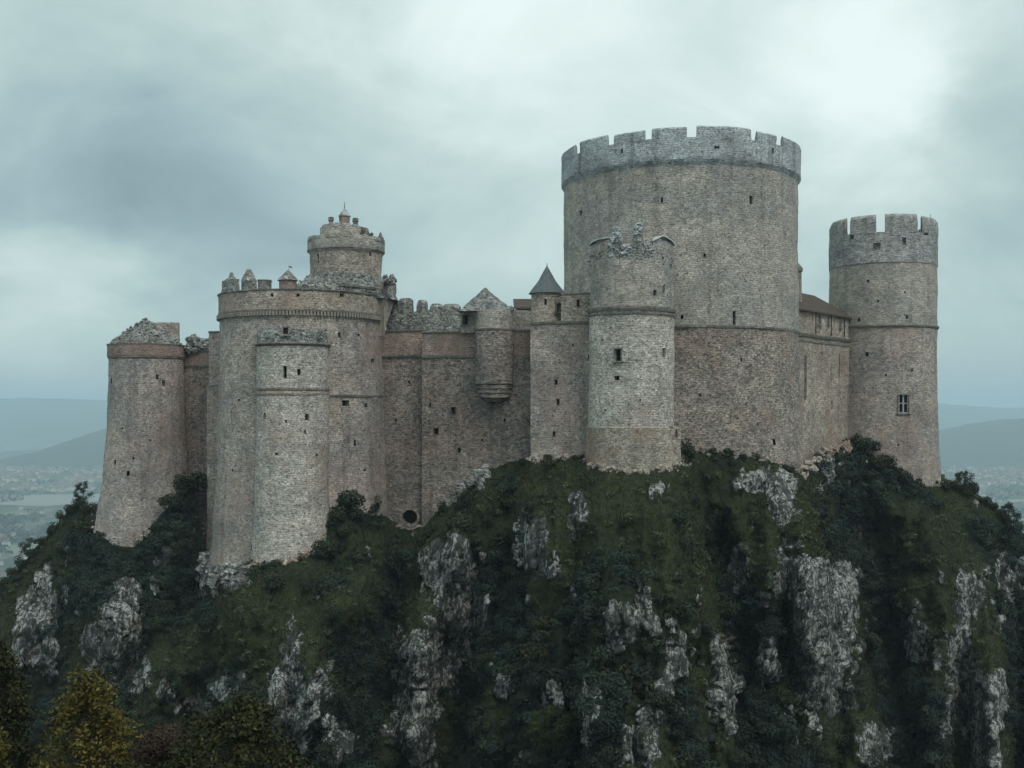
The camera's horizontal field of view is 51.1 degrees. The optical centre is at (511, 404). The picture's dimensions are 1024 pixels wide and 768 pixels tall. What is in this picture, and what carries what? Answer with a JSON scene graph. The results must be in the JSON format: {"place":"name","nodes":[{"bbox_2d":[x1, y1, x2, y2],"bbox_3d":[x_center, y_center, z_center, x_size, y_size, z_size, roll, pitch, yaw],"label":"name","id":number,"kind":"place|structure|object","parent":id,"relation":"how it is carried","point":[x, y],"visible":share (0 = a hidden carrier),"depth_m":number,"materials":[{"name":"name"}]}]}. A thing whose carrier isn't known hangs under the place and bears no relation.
{"place":"outdoors","nodes":[
{"label":"outdoors","id":0,"kind":"place"},
{"bbox_2d":[0,442,55,451],"bbox_3d":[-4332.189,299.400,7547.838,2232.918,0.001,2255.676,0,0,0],"label":"lake","id":1,"kind":"structure","parent":0,"point":[5,447],"depth_m":7719.57,"materials":[{"name":"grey liquid"}]},
{"bbox_2d":[0,494,99,505],"bbox_3d":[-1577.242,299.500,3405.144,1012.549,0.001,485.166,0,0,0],"label":"river","id":2,"kind":"structure","parent":0,"point":[45,500],"depth_m":3355.67,"materials":[{"name":"grey liquid"}]},
{"bbox_2d":[0,428,106,468],"bbox_3d":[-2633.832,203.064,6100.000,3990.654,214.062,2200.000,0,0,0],"label":"hills","id":3,"kind":"structure","parent":0,"point":[86,450],"depth_m":5280.84,"materials":[{"name":"grey"}]},
{"bbox_2d":[0,398,107,437],"bbox_3d":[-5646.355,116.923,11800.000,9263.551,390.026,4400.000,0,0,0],"label":"hills","id":4,"kind":"structure","parent":0,"point":[45,418],"depth_m":10530.05,"materials":[{"name":"grey"}]},
{"bbox_2d":[386,298,460,330],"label":"ruined wall","id":5,"kind":"structure","parent":0,"point":[435,317],"depth_m":142.38,"materials":[{"name":"grey stone"}]},
{"bbox_2d":[0,449,1023,767],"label":"castle crag","id":6,"kind":"structure","parent":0,"point":[984,693],"depth_m":121.07,"materials":[{"name":"stone"}]},
{"bbox_2d":[0,576,10,584],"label":"shrub","id":7,"kind":"object","parent":6,"relation":"on","point":[4,581],"visible":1,"depth_m":154.75,"materials":[{"name":"green plant"}]},
{"bbox_2d":[5,567,20,576],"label":"shrub","id":8,"kind":"object","parent":6,"relation":"on","point":[12,571],"visible":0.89,"depth_m":155.65,"materials":[{"name":"green plant"}]},
{"bbox_2d":[14,554,28,569],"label":"shrub","id":9,"kind":"object","parent":6,"relation":"on","point":[19,563],"visible":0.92,"depth_m":155.55,"materials":[{"name":"green plant"}]},
{"bbox_2d":[17,537,38,557],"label":"tree","id":10,"kind":"object","parent":6,"relation":"on","point":[25,546],"visible":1,"depth_m":155.21,"materials":[{"name":"green plant"}]},
{"bbox_2d":[35,536,47,545],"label":"shrub","id":11,"kind":"object","parent":6,"relation":"on","point":[42,540],"visible":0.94,"depth_m":155.86,"materials":[{"name":"green plant"}]},
{"bbox_2d":[46,521,57,536],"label":"shrub","id":12,"kind":"object","parent":6,"relation":"on","point":[50,529],"visible":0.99,"depth_m":155.19,"materials":[{"name":"green plant"}]},
{"bbox_2d":[49,563,63,575],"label":"shrub","id":13,"kind":"object","parent":6,"relation":"on","point":[54,570],"visible":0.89,"depth_m":149.33,"materials":[{"name":"green plant"}]},
{"bbox_2d":[63,504,75,513],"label":"shrub","id":14,"kind":"object","parent":6,"relation":"on","point":[69,508],"visible":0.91,"depth_m":153.79,"materials":[{"name":"green plant"}]},
{"bbox_2d":[71,498,88,508],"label":"shrub","id":15,"kind":"object","parent":6,"relation":"on","point":[77,502],"visible":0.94,"depth_m":152.27,"materials":[{"name":"green plant"}]},
{"bbox_2d":[73,481,93,503],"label":"tree","id":16,"kind":"object","parent":6,"relation":"on","point":[78,487],"visible":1,"depth_m":152.46,"materials":[{"name":"green plant"}]},
{"bbox_2d":[74,521,94,532],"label":"shrub","id":17,"kind":"object","parent":6,"relation":"on","point":[84,526],"visible":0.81,"depth_m":146.85,"materials":[{"name":"green plant"}]},
{"bbox_2d":[79,503,97,513],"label":"shrub","id":18,"kind":"object","parent":6,"relation":"on","point":[87,509],"visible":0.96,"depth_m":149.58,"materials":[{"name":"green plant"}]},
{"bbox_2d":[91,318,188,546],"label":"round tower","id":19,"kind":"structure","parent":6,"relation":"on","point":[145,458],"depth_m":145.30,"materials":[{"name":"stone"}]},
{"bbox_2d":[145,532,165,547],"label":"shrub","id":20,"kind":"object","parent":6,"relation":"on","point":[151,537],"visible":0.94,"depth_m":139.25,"materials":[{"name":"green plant"}]},
{"bbox_2d":[144,615,167,632],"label":"shrub","id":21,"kind":"object","parent":6,"relation":"on","point":[156,623],"visible":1,"depth_m":133.32,"materials":[{"name":"green plant"}]},
{"bbox_2d":[151,519,169,531],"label":"shrub","id":22,"kind":"object","parent":6,"relation":"on","point":[157,525],"visible":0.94,"depth_m":140.08,"materials":[{"name":"green plant"}]},
{"bbox_2d":[157,493,181,511],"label":"shrub","id":23,"kind":"object","parent":6,"relation":"on","point":[169,500],"visible":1,"depth_m":142.51,"materials":[{"name":"green plant"}]},
{"bbox_2d":[173,471,207,493],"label":"shrub","id":24,"kind":"object","parent":6,"relation":"on","point":[187,483],"visible":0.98,"depth_m":146.89,"materials":[{"name":"green plant"}]},
{"bbox_2d":[184,334,208,547],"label":"link wall","id":25,"kind":"structure","parent":6,"relation":"on","point":[196,364],"depth_m":150.77,"materials":[{"name":"stone"}]},
{"bbox_2d":[207,331,219,552],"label":"flat buttress","id":26,"kind":"structure","parent":6,"relation":"on","point":[212,415],"depth_m":147.44,"materials":[{"name":"stone"}]},
{"bbox_2d":[249,686,268,701],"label":"shrub","id":27,"kind":"object","parent":6,"relation":"on","point":[259,692],"visible":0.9,"depth_m":108.69,"materials":[{"name":"green plant"}]},
{"bbox_2d":[263,571,285,593],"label":"shrub","id":28,"kind":"object","parent":6,"relation":"on","point":[277,580],"visible":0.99,"depth_m":119.29,"materials":[{"name":"green plant"}]},
{"bbox_2d":[248,326,330,567],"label":"buttress tower","id":29,"kind":"structure","parent":6,"relation":"on","point":[291,501],"depth_m":126.16,"materials":[{"name":"stone"}]},
{"bbox_2d":[280,326,290,335],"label":"window","id":30,"kind":"structure","parent":29,"relation":"in","point":[285,329],"depth_m":125.69,"materials":[{"name":"stone"}]},
{"bbox_2d":[195,266,396,600],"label":"drum tower","id":31,"kind":"structure","parent":6,"relation":"on","point":[352,319],"depth_m":131.89,"materials":[{"name":"stone"}]},
{"bbox_2d":[297,201,398,301],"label":"belvedere tower","id":32,"kind":"structure","parent":31,"relation":"on","point":[343,250],"depth_m":137.42,"materials":[{"name":"stone"}]},
{"bbox_2d":[309,540,337,560],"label":"shrub","id":33,"kind":"object","parent":6,"relation":"on","point":[321,548],"visible":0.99,"depth_m":123.95,"materials":[{"name":"green plant"}]},
{"bbox_2d":[312,578,335,590],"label":"shrub","id":34,"kind":"object","parent":6,"relation":"on","point":[320,583],"visible":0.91,"depth_m":117.83,"materials":[{"name":"green plant"}]},
{"bbox_2d":[322,604,341,623],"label":"shrub","id":35,"kind":"object","parent":6,"relation":"on","point":[333,611],"visible":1,"depth_m":111.36,"materials":[{"name":"green plant"}]},
{"bbox_2d":[327,505,350,521],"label":"shrub","id":36,"kind":"object","parent":6,"relation":"on","point":[338,513],"visible":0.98,"depth_m":128.56,"materials":[{"name":"green plant"}]},
{"bbox_2d":[335,525,354,537],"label":"shrub","id":37,"kind":"object","parent":6,"relation":"on","point":[342,530],"visible":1,"depth_m":127.32,"materials":[{"name":"green plant"}]},
{"bbox_2d":[335,489,365,509],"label":"shrub","id":38,"kind":"object","parent":6,"relation":"on","point":[350,500],"visible":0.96,"depth_m":130.27,"materials":[{"name":"green plant"}]},
{"bbox_2d":[347,508,366,521],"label":"shrub","id":39,"kind":"object","parent":6,"relation":"on","point":[357,513],"visible":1,"depth_m":130.08,"materials":[{"name":"green plant"}]},
{"bbox_2d":[351,547,367,558],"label":"shrub","id":40,"kind":"object","parent":6,"relation":"on","point":[362,551],"visible":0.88,"depth_m":124.61,"materials":[{"name":"green plant"}]},
{"bbox_2d":[353,693,370,710],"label":"shrub","id":41,"kind":"object","parent":6,"relation":"on","point":[362,701],"visible":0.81,"depth_m":112.59,"materials":[{"name":"green plant"}]},
{"bbox_2d":[370,495,381,512],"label":"shrub","id":42,"kind":"object","parent":6,"relation":"on","point":[375,505],"visible":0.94,"depth_m":134.95,"materials":[{"name":"green plant"}]},
{"bbox_2d":[422,524,438,536],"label":"shrub","id":43,"kind":"object","parent":6,"relation":"on","point":[427,531],"visible":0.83,"depth_m":130.93,"materials":[{"name":"green plant"}]},
{"bbox_2d":[436,500,445,512],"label":"shrub","id":44,"kind":"object","parent":6,"relation":"on","point":[441,507],"visible":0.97,"depth_m":133.86,"materials":[{"name":"green plant"}]},
{"bbox_2d":[382,329,530,529],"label":"curtain wall","id":45,"kind":"structure","parent":6,"relation":"on","point":[449,433],"depth_m":135.98,"materials":[{"name":"stone"}]},
{"bbox_2d":[459,287,513,401],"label":"bartizan","id":46,"kind":"object","parent":45,"relation":"on","point":[486,316],"visible":1,"depth_m":131.63,"materials":[{"name":"stone"}]},
{"bbox_2d":[460,314,469,325],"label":"window","id":47,"kind":"structure","parent":46,"relation":"in","point":[465,317],"depth_m":134.67,"materials":[{"name":"stone"}]},
{"bbox_2d":[509,299,530,329],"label":"lodge","id":48,"kind":"structure","parent":45,"relation":"on","point":[522,315],"depth_m":136.12,"materials":[{"name":"grey stone"}]},
{"bbox_2d":[444,517,473,532],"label":"shrub","id":49,"kind":"object","parent":6,"relation":"on","point":[455,523],"visible":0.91,"depth_m":121.83,"materials":[{"name":"green plant"}]},
{"bbox_2d":[475,735,505,760],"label":"shrub","id":50,"kind":"object","parent":6,"relation":"on","point":[483,744],"visible":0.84,"depth_m":106.88,"materials":[{"name":"green plant"}]},
{"bbox_2d":[0,445,1023,767],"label":"undergrowth","id":51,"kind":"object","parent":6,"relation":"on","point":[198,615],"visible":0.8,"depth_m":122.09,"materials":[{"name":"green plant"}]},
{"bbox_2d":[519,641,551,664],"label":"shrub","id":52,"kind":"object","parent":6,"relation":"on","point":[536,653],"visible":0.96,"depth_m":107.45,"materials":[{"name":"green plant"}]},
{"bbox_2d":[529,614,551,630],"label":"shrub","id":53,"kind":"object","parent":6,"relation":"on","point":[544,623],"visible":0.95,"depth_m":110.16,"materials":[{"name":"green plant"}]},
{"bbox_2d":[542,457,556,469],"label":"shrub","id":54,"kind":"object","parent":6,"relation":"on","point":[549,462],"visible":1,"depth_m":125.41,"materials":[{"name":"green plant"}]},
{"bbox_2d":[522,703,581,750],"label":"tree","id":55,"kind":"object","parent":6,"relation":"on","point":[553,711],"visible":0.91,"depth_m":101.12,"materials":[{"name":"green plant"}]},
{"bbox_2d":[526,266,589,463],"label":"gate block","id":56,"kind":"structure","parent":6,"relation":"on","point":[559,353],"depth_m":127.44,"materials":[{"name":"stone"}]},
{"bbox_2d":[558,721,579,737],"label":"shrub","id":57,"kind":"object","parent":6,"relation":"on","point":[573,729],"visible":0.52,"depth_m":101.67,"materials":[{"name":"green plant"}]},
{"bbox_2d":[583,571,603,590],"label":"shrub","id":58,"kind":"object","parent":6,"relation":"on","point":[594,583],"visible":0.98,"depth_m":104.06,"materials":[{"name":"green plant"}]},
{"bbox_2d":[588,644,616,669],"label":"shrub","id":59,"kind":"object","parent":6,"relation":"on","point":[596,657],"visible":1,"depth_m":96.77,"materials":[{"name":"green plant"}]},
{"bbox_2d":[600,738,625,763],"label":"shrub","id":60,"kind":"object","parent":6,"relation":"on","point":[606,747],"visible":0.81,"depth_m":92.50,"materials":[{"name":"green plant"}]},
{"bbox_2d":[621,552,638,563],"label":"shrub","id":61,"kind":"object","parent":6,"relation":"on","point":[632,559],"visible":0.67,"depth_m":104.95,"materials":[{"name":"green plant"}]},
{"bbox_2d":[584,221,687,474],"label":"round tower","id":62,"kind":"structure","parent":6,"relation":"on","point":[631,312],"depth_m":119.71,"materials":[{"name":"stone"}]},
{"bbox_2d":[612,347,623,362],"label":"window","id":63,"kind":"structure","parent":62,"relation":"in","point":[617,352],"depth_m":119.66,"materials":[{"name":"stone"}]},
{"bbox_2d":[627,675,656,698],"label":"shrub","id":64,"kind":"object","parent":6,"relation":"on","point":[645,688],"visible":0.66,"depth_m":96.52,"materials":[{"name":"green plant"}]},
{"bbox_2d":[637,639,654,656],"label":"shrub","id":65,"kind":"object","parent":6,"relation":"on","point":[646,646],"visible":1,"depth_m":98.39,"materials":[{"name":"green plant"}]},
{"bbox_2d":[645,691,671,708],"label":"shrub","id":66,"kind":"object","parent":6,"relation":"on","point":[659,700],"visible":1,"depth_m":94.38,"materials":[{"name":"green plant"}]},
{"bbox_2d":[667,510,686,528],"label":"shrub","id":67,"kind":"object","parent":6,"relation":"on","point":[677,516],"visible":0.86,"depth_m":107.95,"materials":[{"name":"green plant"}]},
{"bbox_2d":[561,126,806,472],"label":"keep tower","id":68,"kind":"structure","parent":6,"relation":"on","point":[718,205],"depth_m":128.75,"materials":[{"name":"stone"}]},
{"bbox_2d":[673,600,696,625],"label":"shrub","id":69,"kind":"object","parent":6,"relation":"on","point":[686,612],"visible":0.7,"depth_m":101.53,"materials":[{"name":"green plant"}]},
{"bbox_2d":[681,438,695,459],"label":"shrub","id":70,"kind":"object","parent":6,"relation":"on","point":[688,450],"visible":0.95,"depth_m":124.41,"materials":[{"name":"green plant"}]},
{"bbox_2d":[701,620,716,641],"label":"shrub","id":71,"kind":"object","parent":6,"relation":"on","point":[708,626],"visible":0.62,"depth_m":108.27,"materials":[{"name":"green plant"}]},
{"bbox_2d":[717,600,741,621],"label":"shrub","id":72,"kind":"object","parent":6,"relation":"on","point":[731,608],"visible":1,"depth_m":113.89,"materials":[{"name":"green plant"}]},
{"bbox_2d":[772,688,800,706],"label":"shrub","id":73,"kind":"object","parent":6,"relation":"on","point":[791,699],"visible":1,"depth_m":111.06,"materials":[{"name":"green plant"}]},
{"bbox_2d":[782,464,794,471],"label":"shrub","id":74,"kind":"object","parent":6,"relation":"on","point":[787,468],"visible":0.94,"depth_m":128.22,"materials":[{"name":"green plant"}]},
{"bbox_2d":[773,263,856,480],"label":"palace wing","id":75,"kind":"structure","parent":6,"relation":"on","point":[824,341],"depth_m":147.82,"materials":[{"name":"grey stone"}]},
{"bbox_2d":[803,355,807,397],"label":"window","id":76,"kind":"structure","parent":75,"relation":"in","point":[805,358],"depth_m":143.18,"materials":[{"name":"stone"}]},
{"bbox_2d":[808,735,822,751],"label":"shrub","id":77,"kind":"object","parent":6,"relation":"on","point":[816,742],"visible":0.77,"depth_m":112.32,"materials":[{"name":"green plant"}]},
{"bbox_2d":[821,482,836,495],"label":"shrub","id":78,"kind":"object","parent":6,"relation":"on","point":[829,487],"visible":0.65,"depth_m":137.37,"materials":[{"name":"green plant"}]},
{"bbox_2d":[844,432,863,450],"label":"shrub","id":79,"kind":"object","parent":6,"relation":"on","point":[856,440],"visible":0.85,"depth_m":150.53,"materials":[{"name":"green plant"}]},
{"bbox_2d":[857,437,881,456],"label":"shrub","id":80,"kind":"object","parent":6,"relation":"on","point":[867,445],"visible":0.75,"depth_m":151.69,"materials":[{"name":"green plant"}]},
{"bbox_2d":[862,577,877,594],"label":"shrub","id":81,"kind":"object","parent":6,"relation":"on","point":[872,584],"visible":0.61,"depth_m":139.97,"materials":[{"name":"green plant"}]},
{"bbox_2d":[861,469,879,479],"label":"shrub","id":82,"kind":"object","parent":6,"relation":"on","point":[869,474],"visible":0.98,"depth_m":149.09,"materials":[{"name":"green plant"}]},
{"bbox_2d":[860,630,882,652],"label":"shrub","id":83,"kind":"object","parent":6,"relation":"on","point":[872,640],"visible":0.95,"depth_m":132.60,"materials":[{"name":"green plant"}]},
{"bbox_2d":[869,453,897,469],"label":"shrub","id":84,"kind":"object","parent":6,"relation":"on","point":[881,463],"visible":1,"depth_m":150.10,"materials":[{"name":"green plant"}]},
{"bbox_2d":[829,214,943,486],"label":"round tower","id":85,"kind":"structure","parent":6,"relation":"on","point":[883,290],"depth_m":153.08,"materials":[{"name":"stone"}]},
{"bbox_2d":[896,394,910,413],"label":"window","id":86,"kind":"structure","parent":85,"relation":"in","point":[903,399],"depth_m":152.45,"materials":[{"name":"stone"}]},
{"bbox_2d":[890,469,912,486],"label":"shrub","id":87,"kind":"object","parent":6,"relation":"on","point":[904,477],"visible":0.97,"depth_m":149.01,"materials":[{"name":"green plant"}]},
{"bbox_2d":[905,486,919,496],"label":"shrub","id":88,"kind":"object","parent":6,"relation":"on","point":[912,491],"visible":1,"depth_m":147.34,"materials":[{"name":"green plant"}]},
{"bbox_2d":[908,551,933,566],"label":"shrub","id":89,"kind":"object","parent":6,"relation":"on","point":[924,561],"visible":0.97,"depth_m":137.71,"materials":[{"name":"green plant"}]},
{"bbox_2d":[939,478,955,490],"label":"shrub","id":90,"kind":"object","parent":6,"relation":"on","point":[945,484],"visible":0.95,"depth_m":154.64,"materials":[{"name":"green plant"}]},
{"bbox_2d":[950,481,964,489],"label":"shrub","id":91,"kind":"object","parent":6,"relation":"on","point":[958,486],"visible":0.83,"depth_m":155.46,"materials":[{"name":"green plant"}]},
{"bbox_2d":[953,470,978,489],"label":"tree","id":92,"kind":"object","parent":6,"relation":"on","point":[966,480],"visible":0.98,"depth_m":156.37,"materials":[{"name":"green plant"}]},
{"bbox_2d":[958,486,974,496],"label":"shrub","id":93,"kind":"object","parent":6,"relation":"on","point":[966,491],"visible":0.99,"depth_m":155.55,"materials":[{"name":"green plant"}]},
{"bbox_2d":[976,496,992,505],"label":"shrub","id":94,"kind":"object","parent":6,"relation":"on","point":[986,500],"visible":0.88,"depth_m":156.09,"materials":[{"name":"green plant"}]},
{"bbox_2d":[996,512,1011,521],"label":"shrub","id":95,"kind":"object","parent":6,"relation":"on","point":[1002,514],"visible":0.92,"depth_m":154.81,"materials":[{"name":"green plant"}]},
{"bbox_2d":[997,502,1023,524],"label":"tree","id":96,"kind":"object","parent":6,"relation":"on","point":[1008,506],"visible":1,"depth_m":154.45,"materials":[{"name":"green plant"}]},
{"bbox_2d":[1004,520,1023,531],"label":"shrub","id":97,"kind":"object","parent":6,"relation":"on","point":[1019,526],"visible":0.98,"depth_m":153.79,"materials":[{"name":"green plant"}]},
{"bbox_2d":[0,438,1023,573],"bbox_3d":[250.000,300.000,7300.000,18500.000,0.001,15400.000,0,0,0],"label":"valley","id":98,"kind":"structure","parent":0,"point":[15,510],"depth_m":3508.22,"materials":[{"name":"green plant"}]},
{"bbox_2d":[0,464,1023,579],"bbox_3d":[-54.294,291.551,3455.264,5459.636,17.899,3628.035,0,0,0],"label":"town","id":99,"kind":"object","parent":98,"relation":"on","point":[64,485],"visible":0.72,"depth_m":4192.96},
{"bbox_2d":[0,466,1023,580],"bbox_3d":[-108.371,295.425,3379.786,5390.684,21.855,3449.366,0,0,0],"label":"woods","id":100,"kind":"object","parent":98,"relation":"on","point":[12,522],"visible":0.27,"depth_m":2991.89,"materials":[{"name":"green plant"}]},
{"bbox_2d":[0,0,1023,407],"label":"sky","id":101,"kind":"structure","parent":0,"point":[153,152],"materials":[{"name":"grey"}]},
{"bbox_2d":[938,403,1023,429],"bbox_3d":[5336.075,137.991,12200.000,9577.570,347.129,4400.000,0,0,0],"label":"hills","id":102,"kind":"structure","parent":0,"point":[950,416],"depth_m":11208.42,"materials":[{"name":"grey"}]},
{"bbox_2d":[939,418,1023,466],"bbox_3d":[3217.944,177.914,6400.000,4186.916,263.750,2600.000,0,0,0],"label":"hills","id":103,"kind":"structure","parent":0,"point":[996,443],"depth_m":5782.28,"materials":[{"name":"grey"}]},
{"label":"viewpoint slope","id":104,"kind":"structure","parent":0,"visible":0},
{"bbox_2d":[0,726,14,767],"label":"autumn tree","id":105,"kind":"object","parent":104,"relation":"on","point":[3,751],"visible":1,"depth_m":30.15,"materials":[{"name":"green plant"}]},
{"bbox_2d":[0,640,41,767],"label":"dark tree","id":106,"kind":"object","parent":104,"relation":"on","point":[16,717],"visible":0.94,"depth_m":37.90,"materials":[{"name":"green plant"}]},
{"bbox_2d":[22,663,157,767],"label":"autumn tree","id":107,"kind":"object","parent":104,"relation":"on","point":[92,697],"visible":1,"depth_m":34.73,"materials":[{"name":"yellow plant"}]},
{"bbox_2d":[128,723,193,767],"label":"bracken clump","id":108,"kind":"object","parent":104,"relation":"on","point":[155,745],"visible":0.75,"depth_m":43.34,"materials":[{"name":"brown plant"}]},
{"bbox_2d":[158,692,319,767],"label":"dark tree","id":109,"kind":"object","parent":104,"relation":"on","point":[245,728],"visible":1,"depth_m":32.66,"materials":[{"name":"green plant"}]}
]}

